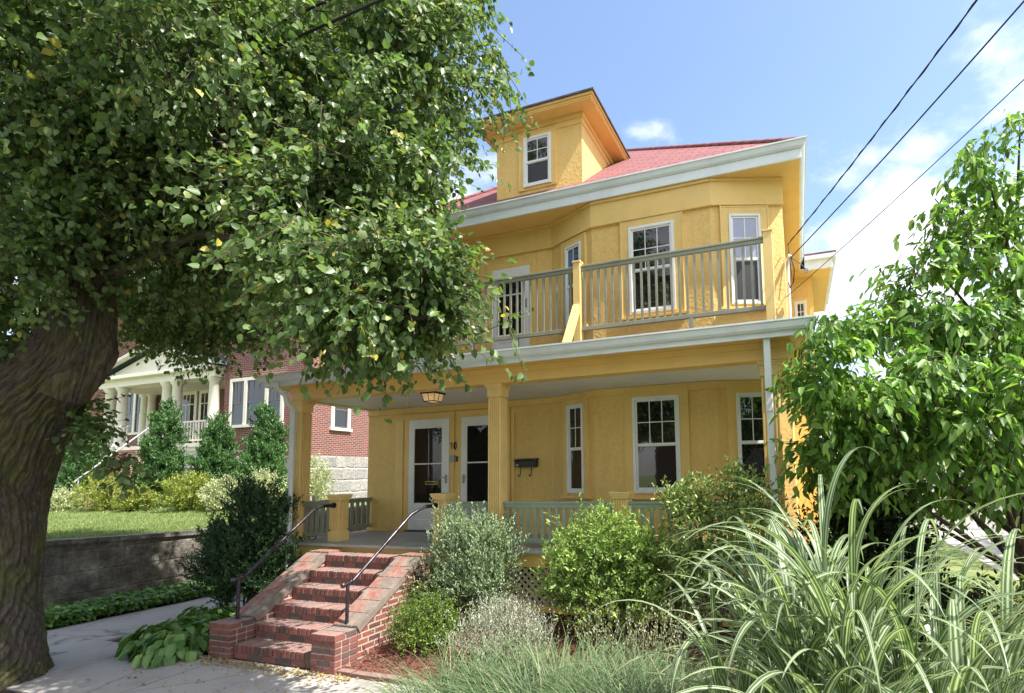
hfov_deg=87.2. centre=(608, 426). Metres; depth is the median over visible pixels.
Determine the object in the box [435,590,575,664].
artemisia plant
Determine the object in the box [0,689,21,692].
planting strip
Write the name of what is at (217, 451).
arborvitae
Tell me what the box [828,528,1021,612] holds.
side lawn
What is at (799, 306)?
side bay window
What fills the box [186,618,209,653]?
hosta plant
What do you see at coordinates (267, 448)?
arborvitae
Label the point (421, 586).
barberry shrub
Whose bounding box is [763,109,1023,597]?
dogwood tree
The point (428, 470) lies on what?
door
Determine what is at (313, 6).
street cable
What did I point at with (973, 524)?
garage door
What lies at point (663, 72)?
sky
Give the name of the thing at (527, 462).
mailbox
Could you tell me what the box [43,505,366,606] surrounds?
retaining wall
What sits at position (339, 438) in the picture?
brick house
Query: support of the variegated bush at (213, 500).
on the raised lawn at (198, 514)
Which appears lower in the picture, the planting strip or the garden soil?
the planting strip
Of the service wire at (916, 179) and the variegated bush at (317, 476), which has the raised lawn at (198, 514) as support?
the variegated bush at (317, 476)
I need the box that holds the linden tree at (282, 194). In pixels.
[0,0,538,690]
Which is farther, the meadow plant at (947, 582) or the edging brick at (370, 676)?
the edging brick at (370, 676)
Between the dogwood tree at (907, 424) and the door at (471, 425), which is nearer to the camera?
the dogwood tree at (907, 424)
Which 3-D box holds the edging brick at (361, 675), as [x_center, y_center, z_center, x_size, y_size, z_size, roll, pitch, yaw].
[-2.778,2.801,5.941,0.198,0.066,0.096,-3,-6,20]
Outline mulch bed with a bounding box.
[345,602,815,692]
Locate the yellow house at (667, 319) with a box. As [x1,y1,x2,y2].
[253,87,836,627]
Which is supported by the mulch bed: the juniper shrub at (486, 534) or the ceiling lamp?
the juniper shrub at (486, 534)
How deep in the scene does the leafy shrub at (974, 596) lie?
5.00 m
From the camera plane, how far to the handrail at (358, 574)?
6.75 m
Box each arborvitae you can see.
[54,409,110,495]
[130,396,193,507]
[184,410,240,507]
[230,400,289,503]
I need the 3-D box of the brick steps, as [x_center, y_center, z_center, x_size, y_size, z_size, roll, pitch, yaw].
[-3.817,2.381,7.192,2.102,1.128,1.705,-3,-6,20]
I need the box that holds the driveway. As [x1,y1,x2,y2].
[930,529,1018,579]
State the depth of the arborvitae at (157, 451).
17.89 m
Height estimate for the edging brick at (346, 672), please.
0.069 m
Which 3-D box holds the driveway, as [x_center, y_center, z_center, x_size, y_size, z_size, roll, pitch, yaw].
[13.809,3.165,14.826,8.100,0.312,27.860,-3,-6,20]
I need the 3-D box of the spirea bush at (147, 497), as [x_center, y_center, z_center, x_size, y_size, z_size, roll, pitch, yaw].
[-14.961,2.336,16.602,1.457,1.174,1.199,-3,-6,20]
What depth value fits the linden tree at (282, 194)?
4.80 m
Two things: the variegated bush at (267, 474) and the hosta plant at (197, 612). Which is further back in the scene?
the variegated bush at (267, 474)
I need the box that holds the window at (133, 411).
[127,393,140,434]
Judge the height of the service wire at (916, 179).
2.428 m
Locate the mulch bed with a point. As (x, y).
(378, 665)
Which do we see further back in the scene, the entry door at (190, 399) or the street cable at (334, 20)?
the entry door at (190, 399)
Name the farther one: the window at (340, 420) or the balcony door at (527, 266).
the window at (340, 420)
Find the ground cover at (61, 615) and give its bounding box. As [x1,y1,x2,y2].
[44,565,280,629]
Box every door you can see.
[182,391,197,442]
[197,390,208,442]
[403,412,454,531]
[456,408,510,528]
[487,258,534,350]
[962,470,1005,527]
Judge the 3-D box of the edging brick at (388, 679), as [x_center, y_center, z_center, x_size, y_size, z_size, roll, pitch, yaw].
[-2.375,2.778,5.795,0.198,0.072,0.101,-3,-6,20]
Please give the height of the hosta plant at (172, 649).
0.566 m
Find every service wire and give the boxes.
[787,0,977,244]
[787,79,1023,296]
[790,0,1023,257]
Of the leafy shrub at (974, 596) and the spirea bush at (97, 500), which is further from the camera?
the spirea bush at (97, 500)
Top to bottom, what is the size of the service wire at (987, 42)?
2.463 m
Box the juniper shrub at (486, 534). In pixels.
[409,490,529,622]
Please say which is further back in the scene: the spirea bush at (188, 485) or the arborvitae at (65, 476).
the arborvitae at (65, 476)
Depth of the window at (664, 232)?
8.31 m
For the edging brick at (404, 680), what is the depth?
5.71 m
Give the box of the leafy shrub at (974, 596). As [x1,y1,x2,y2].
[907,565,1023,692]
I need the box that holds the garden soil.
[49,587,932,683]
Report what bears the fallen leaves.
on the sidewalk
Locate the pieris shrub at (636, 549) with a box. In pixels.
[524,491,696,638]
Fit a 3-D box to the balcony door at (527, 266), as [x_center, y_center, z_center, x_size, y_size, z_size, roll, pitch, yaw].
[-1.800,-2.135,9.632,0.986,1.790,0.124,-3,-6,20]
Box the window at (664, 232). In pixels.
[618,211,686,321]
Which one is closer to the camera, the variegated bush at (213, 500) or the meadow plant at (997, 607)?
the meadow plant at (997, 607)
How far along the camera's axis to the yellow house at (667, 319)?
8.34 m
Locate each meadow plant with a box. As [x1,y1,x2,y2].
[887,572,1023,686]
[927,572,1023,687]
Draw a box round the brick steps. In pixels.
[208,549,430,674]
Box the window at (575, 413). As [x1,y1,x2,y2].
[560,395,591,498]
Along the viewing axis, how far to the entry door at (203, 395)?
22.58 m
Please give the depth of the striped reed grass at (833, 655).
2.41 m
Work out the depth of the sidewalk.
6.01 m
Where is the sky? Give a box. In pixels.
[7,0,1023,486]
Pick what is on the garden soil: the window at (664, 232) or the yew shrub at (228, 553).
the yew shrub at (228, 553)
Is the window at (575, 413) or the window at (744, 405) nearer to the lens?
the window at (744, 405)
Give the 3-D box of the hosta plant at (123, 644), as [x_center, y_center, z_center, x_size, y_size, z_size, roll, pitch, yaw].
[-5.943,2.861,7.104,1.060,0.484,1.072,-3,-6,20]
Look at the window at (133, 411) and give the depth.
24.16 m
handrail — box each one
[231,502,336,619]
[340,503,437,627]
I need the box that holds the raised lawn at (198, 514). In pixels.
[47,502,365,536]
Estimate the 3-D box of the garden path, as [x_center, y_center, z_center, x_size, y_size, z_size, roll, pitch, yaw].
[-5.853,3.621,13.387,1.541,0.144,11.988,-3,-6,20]
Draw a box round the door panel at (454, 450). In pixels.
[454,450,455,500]
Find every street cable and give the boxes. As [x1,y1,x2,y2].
[126,0,383,113]
[193,0,331,63]
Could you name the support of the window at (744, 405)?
in the yellow house at (667, 319)
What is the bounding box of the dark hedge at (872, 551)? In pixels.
[778,475,991,656]
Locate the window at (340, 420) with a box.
[329,406,352,431]
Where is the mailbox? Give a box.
[514,458,538,476]
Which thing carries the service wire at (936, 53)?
attached to the yellow house at (667, 319)
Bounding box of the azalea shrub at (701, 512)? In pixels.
[628,455,809,648]
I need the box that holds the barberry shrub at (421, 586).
[388,568,461,626]
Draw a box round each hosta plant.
[114,616,202,660]
[116,620,209,669]
[155,607,228,632]
[174,600,235,620]
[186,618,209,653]
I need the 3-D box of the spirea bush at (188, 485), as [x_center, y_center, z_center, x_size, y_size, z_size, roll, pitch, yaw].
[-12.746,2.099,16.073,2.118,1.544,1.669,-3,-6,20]
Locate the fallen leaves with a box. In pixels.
[86,655,391,692]
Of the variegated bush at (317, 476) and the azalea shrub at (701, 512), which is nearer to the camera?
the azalea shrub at (701, 512)
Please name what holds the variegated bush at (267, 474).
on the raised lawn at (198, 514)
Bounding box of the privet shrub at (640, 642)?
[570,582,703,675]
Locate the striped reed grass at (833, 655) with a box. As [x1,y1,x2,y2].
[584,446,1023,692]
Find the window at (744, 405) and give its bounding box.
[726,384,785,498]
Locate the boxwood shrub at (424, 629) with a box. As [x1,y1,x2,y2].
[370,582,478,660]
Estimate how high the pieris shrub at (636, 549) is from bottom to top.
1.822 m
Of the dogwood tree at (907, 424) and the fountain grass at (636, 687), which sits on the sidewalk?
the fountain grass at (636, 687)
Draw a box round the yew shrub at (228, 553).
[174,470,316,610]
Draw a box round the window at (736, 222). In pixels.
[719,205,775,309]
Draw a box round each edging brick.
[337,668,355,676]
[351,671,370,679]
[366,672,386,681]
[382,674,400,683]
[398,677,417,685]
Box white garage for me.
[854,401,1023,529]
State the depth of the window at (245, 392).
19.45 m
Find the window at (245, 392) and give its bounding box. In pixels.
[228,375,283,427]
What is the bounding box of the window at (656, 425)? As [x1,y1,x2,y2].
[623,384,691,498]
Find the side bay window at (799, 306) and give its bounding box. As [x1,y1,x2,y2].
[791,296,810,316]
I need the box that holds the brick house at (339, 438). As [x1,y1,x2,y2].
[33,271,368,508]
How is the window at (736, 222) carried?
in the yellow house at (667, 319)
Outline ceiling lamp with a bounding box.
[420,391,445,402]
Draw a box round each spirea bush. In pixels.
[68,470,136,511]
[108,482,161,512]
[154,470,222,511]
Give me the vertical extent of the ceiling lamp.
0.150 m
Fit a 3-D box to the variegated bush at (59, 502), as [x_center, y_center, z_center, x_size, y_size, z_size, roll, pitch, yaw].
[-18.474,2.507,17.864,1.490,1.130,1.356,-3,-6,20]
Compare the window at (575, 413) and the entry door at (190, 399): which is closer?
the window at (575, 413)
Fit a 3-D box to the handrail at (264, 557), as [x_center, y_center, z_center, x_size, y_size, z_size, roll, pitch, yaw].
[-4.642,1.866,7.652,0.091,1.425,1.688,-3,-5,16]
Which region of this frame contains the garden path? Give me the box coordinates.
[47,591,246,640]
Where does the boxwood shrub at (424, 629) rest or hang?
on the mulch bed
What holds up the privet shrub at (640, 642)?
on the mulch bed
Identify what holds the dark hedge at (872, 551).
on the garden soil
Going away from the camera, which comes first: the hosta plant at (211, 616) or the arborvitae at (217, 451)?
the hosta plant at (211, 616)
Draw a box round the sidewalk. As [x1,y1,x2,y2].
[6,633,432,692]
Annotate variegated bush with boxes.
[50,484,88,511]
[196,472,241,511]
[222,466,287,512]
[281,450,336,500]
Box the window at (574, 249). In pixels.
[559,232,588,334]

